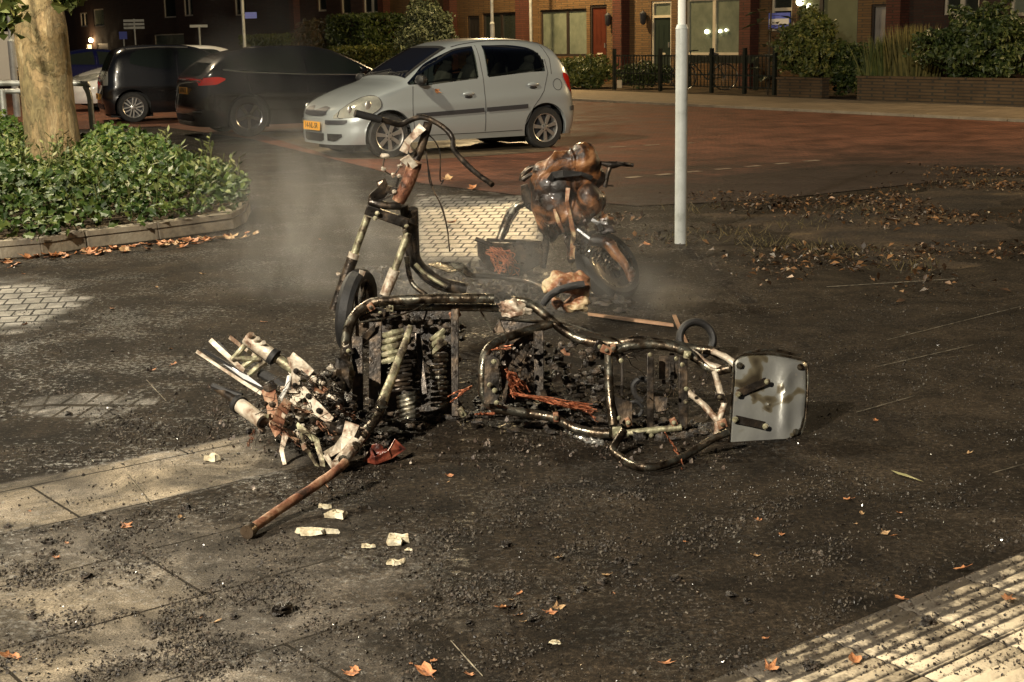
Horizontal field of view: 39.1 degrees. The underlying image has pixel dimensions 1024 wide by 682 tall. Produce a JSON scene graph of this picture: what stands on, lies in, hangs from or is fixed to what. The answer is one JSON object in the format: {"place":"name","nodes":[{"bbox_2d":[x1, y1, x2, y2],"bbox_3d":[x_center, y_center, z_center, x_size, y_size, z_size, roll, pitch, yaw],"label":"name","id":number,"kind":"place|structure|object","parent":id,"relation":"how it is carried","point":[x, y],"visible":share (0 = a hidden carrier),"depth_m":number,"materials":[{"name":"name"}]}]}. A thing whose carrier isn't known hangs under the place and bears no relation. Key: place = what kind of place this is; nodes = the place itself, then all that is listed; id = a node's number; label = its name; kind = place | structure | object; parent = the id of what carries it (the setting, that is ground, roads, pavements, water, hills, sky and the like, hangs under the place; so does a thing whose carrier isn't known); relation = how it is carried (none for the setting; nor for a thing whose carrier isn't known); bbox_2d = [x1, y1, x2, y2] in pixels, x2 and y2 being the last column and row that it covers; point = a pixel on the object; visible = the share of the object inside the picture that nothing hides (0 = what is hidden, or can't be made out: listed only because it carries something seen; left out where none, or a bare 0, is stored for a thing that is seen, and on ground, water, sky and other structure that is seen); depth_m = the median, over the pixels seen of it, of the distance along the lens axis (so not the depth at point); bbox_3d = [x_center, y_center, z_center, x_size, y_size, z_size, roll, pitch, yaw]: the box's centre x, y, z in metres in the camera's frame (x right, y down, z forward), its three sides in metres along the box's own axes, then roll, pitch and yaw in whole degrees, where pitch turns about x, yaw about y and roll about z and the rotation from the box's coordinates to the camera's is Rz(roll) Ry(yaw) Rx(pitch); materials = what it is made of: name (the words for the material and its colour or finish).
{"place":"outdoors","nodes":[
{"label":"outdoors","id":0,"kind":"place"},
{"bbox_2d":[0,170,249,246],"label":"bed soil","id":1,"kind":"structure","parent":0,"point":[90,223],"depth_m":11.97,"materials":[{"name":"brown soil"}]},
{"bbox_2d":[0,0,84,161],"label":"plane tree","id":2,"kind":"object","parent":1,"relation":"on","point":[38,29],"visible":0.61,"depth_m":15.69,"materials":[{"name":"brown plant"}]},
{"bbox_2d":[0,109,251,240],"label":"ground cover","id":3,"kind":"object","parent":1,"relation":"on","point":[232,186],"visible":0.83,"depth_m":11.80,"materials":[{"name":"green plant"}]},
{"bbox_2d":[0,126,1023,681],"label":"pavement","id":4,"kind":"structure","parent":0,"point":[304,206],"depth_m":5.17,"materials":[{"name":"grey asphalt"}]},
{"bbox_2d":[38,536,54,544],"bbox_3d":[-1.430,0.617,4.426,0.051,0.030,0.035,-7,13,-28],"label":"charred lump","id":5,"kind":"object","parent":4,"relation":"on","point":[48,541],"visible":1,"depth_m":4.42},
{"bbox_2d":[0,80,94,138],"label":"tube barrier","id":6,"kind":"object","parent":4,"relation":"on","point":[86,85],"visible":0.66,"depth_m":18.01,"materials":[{"name":"silver metal"}]},
{"bbox_2d":[79,571,92,579],"bbox_3d":[-1.222,0.673,4.136,0.040,0.022,0.032,9,16,40],"label":"charred lump","id":7,"kind":"object","parent":4,"relation":"on","point":[84,575],"visible":1,"depth_m":4.13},
{"bbox_2d":[0,193,249,258],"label":"bed kerb","id":8,"kind":"structure","parent":4,"relation":"on","point":[97,239],"depth_m":11.05,"materials":[{"name":"concrete"}]},
{"bbox_2d":[204,453,220,461],"bbox_3d":[-1.095,0.425,5.265,0.060,0.030,0.028,2,12,14],"label":"ash shard","id":9,"kind":"object","parent":4,"relation":"on","point":[213,457],"visible":1,"depth_m":5.26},
{"bbox_2d":[270,599,292,616],"bbox_3d":[-0.618,0.715,3.858,0.055,0.038,0.069,9,15,39],"label":"charred lump","id":10,"kind":"object","parent":4,"relation":"on","point":[282,607],"visible":1,"depth_m":3.84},
{"bbox_2d":[295,527,339,535],"bbox_3d":[-0.605,0.588,4.469,0.143,0.023,0.050,-1,12,0],"label":"ash shard","id":11,"kind":"object","parent":4,"relation":"on","point":[309,531],"visible":1,"depth_m":4.46,"materials":[{"name":"white"}]},
{"bbox_2d":[324,509,347,519],"bbox_3d":[-0.563,0.553,4.618,0.071,0.027,0.045,3,12,17],"label":"ash shard","id":12,"kind":"object","parent":4,"relation":"on","point":[337,514],"visible":1,"depth_m":4.61,"materials":[{"name":"white"}]},
{"bbox_2d":[386,558,405,565],"bbox_3d":[-0.338,0.643,4.195,0.059,0.019,0.026,-1,12,0],"label":"ash shard","id":13,"kind":"object","parent":4,"relation":"on","point":[402,561],"visible":1,"depth_m":4.19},
{"bbox_2d":[386,533,408,545],"bbox_3d":[-0.347,0.602,4.371,0.071,0.026,0.066,-1,12,0],"label":"ash shard","id":14,"kind":"object","parent":4,"relation":"on","point":[395,539],"visible":1,"depth_m":4.36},
{"bbox_2d":[415,661,436,678],"bbox_3d":[-0.203,0.795,3.469,0.037,0.013,0.075,-20,26,-30],"label":"fallen leaf","id":15,"kind":"object","parent":4,"relation":"on","point":[428,669],"visible":1,"depth_m":3.48,"materials":[{"name":"orange plant"}]},
{"bbox_2d":[329,110,542,347],"bbox_3d":[-0.394,-0.753,8.184,1.207,1.239,2.657,-1,12,0],"label":"burnt scooter","id":16,"kind":"object","parent":4,"relation":"on","point":[352,280],"visible":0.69,"depth_m":7.13,"materials":[{"name":"metal"}]},
{"bbox_2d":[196,293,808,538],"bbox_3d":[-0.095,0.114,5.759,2.273,0.590,2.369,-4,12,-14],"label":"burnt scooter","id":17,"kind":"object","parent":4,"relation":"on","point":[414,359],"visible":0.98,"depth_m":5.50,"materials":[{"name":"metal"}]},
{"bbox_2d":[0,298,1022,681],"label":"ash crumbs","id":18,"kind":"object","parent":4,"relation":"on","point":[250,602],"visible":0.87,"depth_m":4.17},
{"bbox_2d":[0,298,1023,681],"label":"charred debris","id":19,"kind":"object","parent":4,"relation":"on","point":[204,640],"visible":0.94,"depth_m":4.17,"materials":[{"name":"black"}]},
{"bbox_2d":[6,258,1023,671],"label":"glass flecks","id":20,"kind":"object","parent":4,"relation":"on","point":[674,500],"visible":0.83,"depth_m":4.85,"materials":[{"name":"clear glass"}]},
{"bbox_2d":[527,612,540,622],"bbox_3d":[0.055,0.729,3.773,0.034,0.028,0.050,6,14,30],"label":"charred lump","id":21,"kind":"object","parent":4,"relation":"on","point":[534,617],"visible":1,"depth_m":3.77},
{"bbox_2d":[460,142,639,314],"bbox_3d":[0.214,-0.641,8.207,0.980,0.931,1.308,1,12,11],"label":"burnt moped","id":22,"kind":"object","parent":4,"relation":"on","point":[564,194],"visible":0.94,"depth_m":8.36,"materials":[{"name":"brown plastic"}]},
{"bbox_2d":[541,270,590,312],"bbox_3d":[0.271,-0.245,7.203,0.246,0.220,0.178,-1,12,0],"label":"melted shell","id":23,"kind":"object","parent":4,"relation":"on","point":[577,300],"visible":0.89,"depth_m":7.16,"materials":[{"name":"plastic"}]},
{"bbox_2d":[540,281,584,306],"bbox_3d":[0.248,-0.233,7.086,0.224,0.126,0.038,-1,12,0],"label":"burnt hose","id":24,"kind":"object","parent":23,"relation":"on","point":[548,296],"visible":1,"depth_m":7.07,"materials":[{"name":"rubber"}]},
{"bbox_2d":[126,278,1023,675],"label":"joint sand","id":25,"kind":"structure","parent":4,"relation":"on","point":[860,410],"depth_m":6.60,"materials":[{"name":"beige sand"}]},
{"bbox_2d":[588,312,673,326],"bbox_3d":[0.627,-0.116,7.670,0.575,0.012,0.043,9,15,39],"label":"wood strip","id":26,"kind":"object","parent":4,"relation":"on","point":[632,319],"visible":1,"depth_m":7.65,"materials":[{"name":"brown wood"}]},
{"bbox_2d":[675,0,688,243],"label":"street lamp","id":27,"kind":"object","parent":4,"relation":"on","point":[681,91],"visible":0.98,"depth_m":10.33,"materials":[{"name":"grey metal"}]},
{"bbox_2d":[676,318,716,357],"bbox_3d":[0.858,-0.010,6.696,0.194,0.188,0.109,-1,12,0],"label":"tyre ring","id":28,"kind":"object","parent":4,"relation":"on","point":[707,326],"visible":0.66,"depth_m":6.68,"materials":[{"name":"rubber"}]},
{"bbox_2d":[563,163,1023,302],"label":"leaf litter","id":29,"kind":"object","parent":4,"relation":"on","point":[775,204],"visible":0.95,"depth_m":11.55,"materials":[{"name":"brown plant"}]},
{"bbox_2d":[707,552,1023,681],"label":"tactile paving","id":30,"kind":"structure","parent":4,"relation":"on","point":[917,667],"depth_m":3.56,"materials":[{"name":"beige concrete"}]},
{"bbox_2d":[764,658,779,670],"bbox_3d":[0.619,0.769,3.424,0.036,0.015,0.071,1,12,11],"label":"fallen leaf","id":31,"kind":"object","parent":30,"relation":"on","point":[770,666],"visible":1,"depth_m":3.43,"materials":[{"name":"orange plant"}]},
{"bbox_2d":[800,657,820,671],"bbox_3d":[0.714,0.773,3.433,0.055,0.032,0.038,-6,13,-22],"label":"charred lump","id":32,"kind":"object","parent":30,"relation":"on","point":[811,665],"visible":1,"depth_m":3.42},
{"bbox_2d":[848,652,861,664],"bbox_3d":[0.820,0.763,3.447,0.030,0.010,0.064,4,13,24],"label":"fallen leaf","id":33,"kind":"object","parent":30,"relation":"on","point":[853,657],"visible":1,"depth_m":3.46,"materials":[{"name":"orange plant"}]},
{"bbox_2d":[728,553,1023,675],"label":"charred debris","id":34,"kind":"object","parent":30,"relation":"on","point":[913,645],"visible":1,"depth_m":3.55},
{"bbox_2d":[917,615,936,626],"bbox_3d":[1.061,0.714,3.671,0.050,0.029,0.032,-6,13,-22],"label":"charred lump","id":35,"kind":"object","parent":30,"relation":"on","point":[927,620],"visible":1,"depth_m":3.67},
{"bbox_2d":[0,86,1023,205],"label":"road","id":36,"kind":"structure","parent":0,"point":[848,151],"depth_m":18.46,"materials":[{"name":"red brick"}]},
{"bbox_2d":[0,31,17,79],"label":"van","id":37,"kind":"object","parent":36,"relation":"on","point":[4,67],"depth_m":50.31,"materials":[{"name":"white paint"}]},
{"bbox_2d":[7,16,20,116],"bbox_3d":[-10.451,-8.416,30.223,0.827,7.349,0.268,5,13,26],"label":"street lamp","id":38,"kind":"object","parent":36,"relation":"on","point":[13,74],"visible":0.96,"depth_m":30.87,"materials":[{"name":"grey metal"}]},
{"bbox_2d":[17,49,110,96],"bbox_3d":[-10.753,-7.022,38.048,4.500,1.400,2.157,-8,14,-29],"label":"sedan car","id":39,"kind":"object","parent":36,"relation":"on","point":[84,60],"visible":0.09,"depth_m":36.99,"materials":[{"name":"blue paint"}]},
{"bbox_2d":[72,45,227,108],"bbox_3d":[-8.368,-6.225,33.921,4.200,1.460,2.161,-8,14,-29],"label":"hatchback car","id":40,"kind":"object","parent":36,"relation":"on","point":[91,77],"visible":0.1,"depth_m":32.55,"materials":[{"name":"white paint"}]},
{"bbox_2d":[96,44,210,122],"bbox_3d":[-6.473,-5.210,28.906,3.625,1.480,2.030,-6,13,-21],"label":"hatchback car","id":41,"kind":"object","parent":36,"relation":"on","point":[136,83],"visible":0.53,"depth_m":27.89,"materials":[{"name":"black paint"}]},
{"bbox_2d":[175,45,372,135],"bbox_3d":[-3.407,-4.292,24.417,4.400,1.430,2.150,-7,13,-25],"label":"estate car","id":42,"kind":"object","parent":36,"relation":"on","point":[250,91],"visible":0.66,"depth_m":23.27,"materials":[{"name":"black paint"}]},
{"bbox_2d":[259,132,553,158],"bbox_3d":[-1.561,-3.036,21.725,3.486,0.001,7.204,-5,13,-20],"label":"parking bay","id":43,"kind":"object","parent":36,"relation":"attached to","point":[470,147],"visible":0.5,"depth_m":19.79,"materials":[{"name":"brick"}]},
{"bbox_2d":[302,38,573,157],"bbox_3d":[-1.038,-3.345,19.576,3.679,1.495,2.025,-8,14,-30],"label":"hatchback car","id":44,"kind":"object","parent":43,"relation":"on","point":[502,89],"visible":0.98,"depth_m":18.99,"materials":[{"name":"silver metal"}]},
{"bbox_2d":[616,144,819,177],"bbox_3d":[1.815,-2.249,17.710,3.350,0.001,3.992,-6,13,-24],"label":"road marking","id":45,"kind":"object","parent":36,"relation":"on","point":[699,171],"visible":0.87,"depth_m":16.21,"materials":[{"name":"white paint"}]},
{"bbox_2d":[572,98,1023,121],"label":"kerb","id":46,"kind":"structure","parent":36,"relation":"on","point":[843,112],"depth_m":27.00,"materials":[{"name":"concrete"}]},
{"bbox_2d":[0,250,1023,681],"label":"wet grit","id":47,"kind":"object","parent":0,"point":[472,542],"visible":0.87,"depth_m":4.31,"materials":[{"name":"grey gravel"}]},
{"bbox_2d":[571,84,856,99],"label":"front garden soil","id":48,"kind":"structure","parent":0,"point":[731,91],"depth_m":37.29,"materials":[{"name":"brown soil"}]},
{"bbox_2d":[238,32,297,47],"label":"hedge","id":49,"kind":"object","parent":48,"relation":"on","point":[260,39],"visible":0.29,"depth_m":57.52,"materials":[{"name":"green plant"}]},
{"bbox_2d":[286,15,343,48],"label":"bush","id":50,"kind":"object","parent":48,"relation":"on","point":[309,33],"visible":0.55,"depth_m":54.80,"materials":[{"name":"brown plant"}]},
{"bbox_2d":[324,10,404,60],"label":"hedge","id":51,"kind":"object","parent":48,"relation":"on","point":[362,31],"visible":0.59,"depth_m":52.51,"materials":[{"name":"green plant"}]},
{"bbox_2d":[329,44,402,68],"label":"hedge","id":52,"kind":"object","parent":48,"relation":"on","point":[389,50],"visible":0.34,"depth_m":50.41,"materials":[{"name":"green plant"}]},
{"bbox_2d":[393,0,459,51],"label":"bush","id":53,"kind":"object","parent":48,"relation":"on","point":[427,21],"visible":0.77,"depth_m":47.28,"materials":[{"name":"green plant"}]},
{"bbox_2d":[490,0,494,37],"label":"street lamp","id":54,"kind":"object","parent":48,"relation":"on","point":[492,29],"visible":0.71,"depth_m":42.91,"materials":[{"name":"grey metal"}]},
{"bbox_2d":[529,0,532,41],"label":"pole","id":55,"kind":"object","parent":48,"relation":"on","point":[530,17],"depth_m":44.38,"materials":[{"name":"white metal"}]},
{"bbox_2d":[559,53,619,88],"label":"bush","id":56,"kind":"object","parent":48,"relation":"on","point":[587,72],"visible":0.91,"depth_m":40.27,"materials":[{"name":"green plant"}]},
{"bbox_2d":[610,60,675,88],"bbox_3d":[3.625,-7.300,39.386,1.914,0.784,1.494,-1,12,0],"label":"bush","id":57,"kind":"object","parent":48,"relation":"on","point":[654,70],"visible":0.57,"depth_m":39.02,"materials":[{"name":"green plant"}]},
{"bbox_2d":[612,48,777,94],"bbox_3d":[4.373,-6.697,35.628,0.075,1.070,6.290,-8,14,-31],"label":"garden fence","id":58,"kind":"object","parent":48,"relation":"on","point":[711,74],"visible":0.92,"depth_m":34.94,"materials":[{"name":"black metal"}]},
{"bbox_2d":[671,50,737,90],"bbox_3d":[4.861,-6.861,36.501,1.646,1.014,0.639,-1,12,0],"label":"bicycle","id":59,"kind":"object","parent":48,"relation":"on","point":[708,72],"visible":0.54,"depth_m":36.41,"materials":[{"name":"grey metal"}]},
{"bbox_2d":[688,57,757,89],"bbox_3d":[5.416,-6.931,37.240,0.100,0.825,2.734,-8,14,-31],"label":"garden bench","id":60,"kind":"object","parent":48,"relation":"on","point":[741,61],"visible":0.41,"depth_m":36.81,"materials":[{"name":"metal"}]},
{"bbox_2d":[743,8,793,94],"bbox_3d":[6.068,-6.791,33.959,1.258,2.045,1.374,-4,12,-15],"label":"broad leaf plant","id":61,"kind":"object","parent":48,"relation":"on","point":[769,30],"visible":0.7,"depth_m":33.84,"materials":[{"name":"green plant"}]},
{"bbox_2d":[776,77,830,98],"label":"garden wall","id":62,"kind":"structure","parent":48,"relation":"on","point":[805,87],"depth_m":32.22,"materials":[{"name":"brown brick"}]},
{"bbox_2d":[766,0,844,81],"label":"bush","id":63,"kind":"object","parent":48,"relation":"on","point":[807,49],"visible":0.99,"depth_m":32.49,"materials":[{"name":"green plant"}]},
{"bbox_2d":[829,38,870,95],"bbox_3d":[7.712,-6.266,32.880,1.316,1.305,1.346,-10,15,-36],"label":"bush","id":64,"kind":"object","parent":48,"relation":"on","point":[845,73],"visible":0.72,"depth_m":32.54,"materials":[{"name":"green plant"}]},
{"bbox_2d":[847,35,896,75],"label":"ornamental grass","id":65,"kind":"object","parent":48,"relation":"on","point":[873,64],"depth_m":30.92,"materials":[{"name":"green plant"}]},
{"bbox_2d":[876,24,941,76],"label":"ornamental grass","id":66,"kind":"object","parent":48,"relation":"on","point":[897,62],"depth_m":30.25,"materials":[{"name":"green plant"}]},
{"bbox_2d":[856,76,1023,105],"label":"garden wall","id":67,"kind":"structure","parent":48,"relation":"on","point":[983,91],"depth_m":28.90,"materials":[{"name":"brown brick"}]},
{"bbox_2d":[902,0,1023,77],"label":"bush","id":68,"kind":"object","parent":48,"relation":"on","point":[986,40],"visible":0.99,"depth_m":28.47,"materials":[{"name":"green plant"}]},
{"bbox_2d":[571,90,1023,118],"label":"pavement","id":69,"kind":"structure","parent":0,"point":[999,111],"depth_m":29.47,"materials":[{"name":"grey concrete"}]},
{"bbox_2d":[123,19,144,44],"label":"street sign","id":70,"kind":"object","parent":69,"relation":"on","point":[134,23],"visible":0.75,"depth_m":67.68,"materials":[{"name":"white metal"}]},
{"bbox_2d":[190,25,207,44],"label":"street sign","id":71,"kind":"object","parent":69,"relation":"on","point":[192,26],"visible":0.57,"depth_m":59.21,"materials":[{"name":"white metal"}]},
{"bbox_2d":[241,0,256,46],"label":"sign pole","id":72,"kind":"object","parent":69,"relation":"on","point":[246,15],"visible":0.69,"depth_m":51.59,"materials":[{"name":"grey"}]},
{"bbox_2d":[618,167,1023,272],"bbox_3d":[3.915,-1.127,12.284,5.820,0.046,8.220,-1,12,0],"label":"verge","id":73,"kind":"structure","parent":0,"point":[963,198],"depth_m":11.24,"materials":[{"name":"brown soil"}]},
{"label":"ground","id":74,"kind":"structure","parent":0,"visible":0},
{"bbox_2d":[62,0,144,49],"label":"house","id":75,"kind":"structure","parent":74,"relation":"on","point":[100,23],"depth_m":84.92,"materials":[{"name":"brown brick"}]},
{"bbox_2d":[80,12,87,26],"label":"window","id":76,"kind":"structure","parent":75,"relation":"in","point":[84,22],"depth_m":88.12,"materials":[{"name":"black glass"}]},
{"bbox_2d":[94,9,103,26],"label":"window","id":77,"kind":"structure","parent":75,"relation":"in","point":[98,13],"depth_m":85.65,"materials":[{"name":"grey glass"}]},
{"bbox_2d":[142,0,219,46],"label":"house","id":78,"kind":"structure","parent":74,"relation":"on","point":[167,22],"depth_m":73.95,"materials":[{"name":"brown brick"}]},
{"bbox_2d":[155,33,183,44],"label":"window","id":79,"kind":"structure","parent":78,"relation":"in","point":[165,39],"depth_m":75.74,"materials":[{"name":"black glass"}]},
{"bbox_2d":[164,0,175,17],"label":"window","id":80,"kind":"structure","parent":78,"relation":"in","point":[169,5],"depth_m":75.18,"materials":[{"name":"black glass"}]},
{"bbox_2d":[184,0,192,15],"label":"window","id":81,"kind":"structure","parent":78,"relation":"in","point":[188,7],"depth_m":72.77,"materials":[{"name":"black glass"}]},
{"bbox_2d":[217,0,289,49],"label":"house","id":82,"kind":"structure","parent":74,"relation":"on","point":[272,16],"depth_m":66.06,"materials":[{"name":"brown brick"}]},
{"bbox_2d":[235,0,245,15],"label":"window","id":83,"kind":"structure","parent":82,"relation":"in","point":[237,2],"depth_m":67.25,"materials":[{"name":"black glass"}]},
{"bbox_2d":[289,0,378,65],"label":"house","id":84,"kind":"structure","parent":74,"relation":"on","point":[300,10],"depth_m":59.55,"materials":[{"name":"brown brick"}]},
{"bbox_2d":[318,0,325,11],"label":"window","id":85,"kind":"structure","parent":84,"relation":"in","point":[322,3],"depth_m":59.71,"materials":[{"name":"black glass"}]},
{"bbox_2d":[342,0,350,14],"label":"window","id":86,"kind":"structure","parent":84,"relation":"in","point":[346,6],"depth_m":57.85,"materials":[{"name":"black glass"}]},
{"bbox_2d":[364,0,377,12],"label":"window","id":87,"kind":"structure","parent":84,"relation":"in","point":[370,6],"depth_m":56.04,"materials":[{"name":"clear glass"}]},
{"bbox_2d":[377,0,442,52],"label":"house","id":88,"kind":"structure","parent":74,"relation":"on","point":[393,6],"depth_m":54.23,"materials":[{"name":"orange brick"}]},
{"bbox_2d":[443,0,515,38],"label":"house","id":89,"kind":"structure","parent":74,"relation":"on","point":[472,18],"depth_m":49.16,"materials":[{"name":"orange brick"}]},
{"bbox_2d":[470,18,478,37],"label":"door","id":90,"kind":"structure","parent":89,"relation":"in","point":[474,22],"depth_m":49.70,"materials":[{"name":"grey"}]},
{"bbox_2d":[483,12,515,38],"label":"window","id":91,"kind":"structure","parent":89,"relation":"in","point":[504,22],"depth_m":48.16,"materials":[{"name":"grey glass"}]},
{"bbox_2d":[515,0,611,84],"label":"house","id":92,"kind":"structure","parent":74,"relation":"on","point":[562,29],"depth_m":44.93,"materials":[{"name":"orange brick"}]},
{"bbox_2d":[541,8,586,55],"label":"window","id":93,"kind":"structure","parent":92,"relation":"in","point":[563,31],"depth_m":45.15,"materials":[{"name":"grey glass"}]},
{"bbox_2d":[593,7,605,80],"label":"door","id":94,"kind":"structure","parent":92,"relation":"in","point":[599,26],"depth_m":43.61,"materials":[{"name":"red wood"}]},
{"bbox_2d":[612,0,738,87],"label":"house","id":95,"kind":"structure","parent":74,"relation":"on","point":[632,34],"depth_m":40.60,"materials":[{"name":"orange brick"}]},
{"bbox_2d":[640,11,646,24],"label":"wall lantern","id":96,"kind":"object","parent":95,"relation":"attached to","point":[643,14],"depth_m":41.37,"materials":[{"name":"grey metal"}]},
{"bbox_2d":[654,17,669,81],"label":"door","id":97,"kind":"structure","parent":95,"relation":"in","point":[662,25],"depth_m":41.09,"materials":[{"name":"green"}]},
{"bbox_2d":[687,0,738,54],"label":"window","id":98,"kind":"structure","parent":95,"relation":"in","point":[713,16],"depth_m":39.19,"materials":[{"name":"grey glass"}]},
{"bbox_2d":[738,0,885,91],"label":"house","id":99,"kind":"structure","parent":74,"relation":"on","point":[861,21],"depth_m":36.39,"materials":[{"name":"orange brick"}]},
{"bbox_2d":[768,12,790,27],"bbox_3d":[6.838,-8.197,36.838,0.036,0.385,0.782,-8,14,-31],"label":"window board","id":100,"kind":"object","parent":99,"relation":"attached to","point":[782,19],"depth_m":36.80,"materials":[{"name":"blue"}]},
{"bbox_2d":[772,0,791,30],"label":"window","id":101,"kind":"structure","parent":99,"relation":"in","point":[778,6],"depth_m":36.86,"materials":[{"name":"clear glass"}]},
{"bbox_2d":[799,0,857,43],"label":"window","id":102,"kind":"structure","parent":99,"relation":"in","point":[845,12],"depth_m":35.16,"materials":[{"name":"grey"}]},
{"bbox_2d":[874,7,885,47],"bbox_3d":[8.806,-6.959,34.173,0.038,1.888,0.541,-8,14,-31],"label":"door","id":103,"kind":"structure","parent":99,"relation":"in","point":[880,14],"depth_m":34.14,"materials":[{"name":"silver metal"}]},
{"bbox_2d":[885,0,1023,77],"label":"house","id":104,"kind":"structure","parent":74,"relation":"on","point":[908,13],"depth_m":32.85,"materials":[{"name":"brown brick"}]},
{"bbox_2d":[945,0,978,14],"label":"window","id":105,"kind":"structure","parent":104,"relation":"in","point":[974,4],"depth_m":32.02,"materials":[{"name":"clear glass"}]},
{"bbox_2d":[1011,0,1023,15],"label":"window","id":106,"kind":"structure","parent":104,"relation":"in","point":[1017,4],"depth_m":30.80,"materials":[{"name":"grey glass"}]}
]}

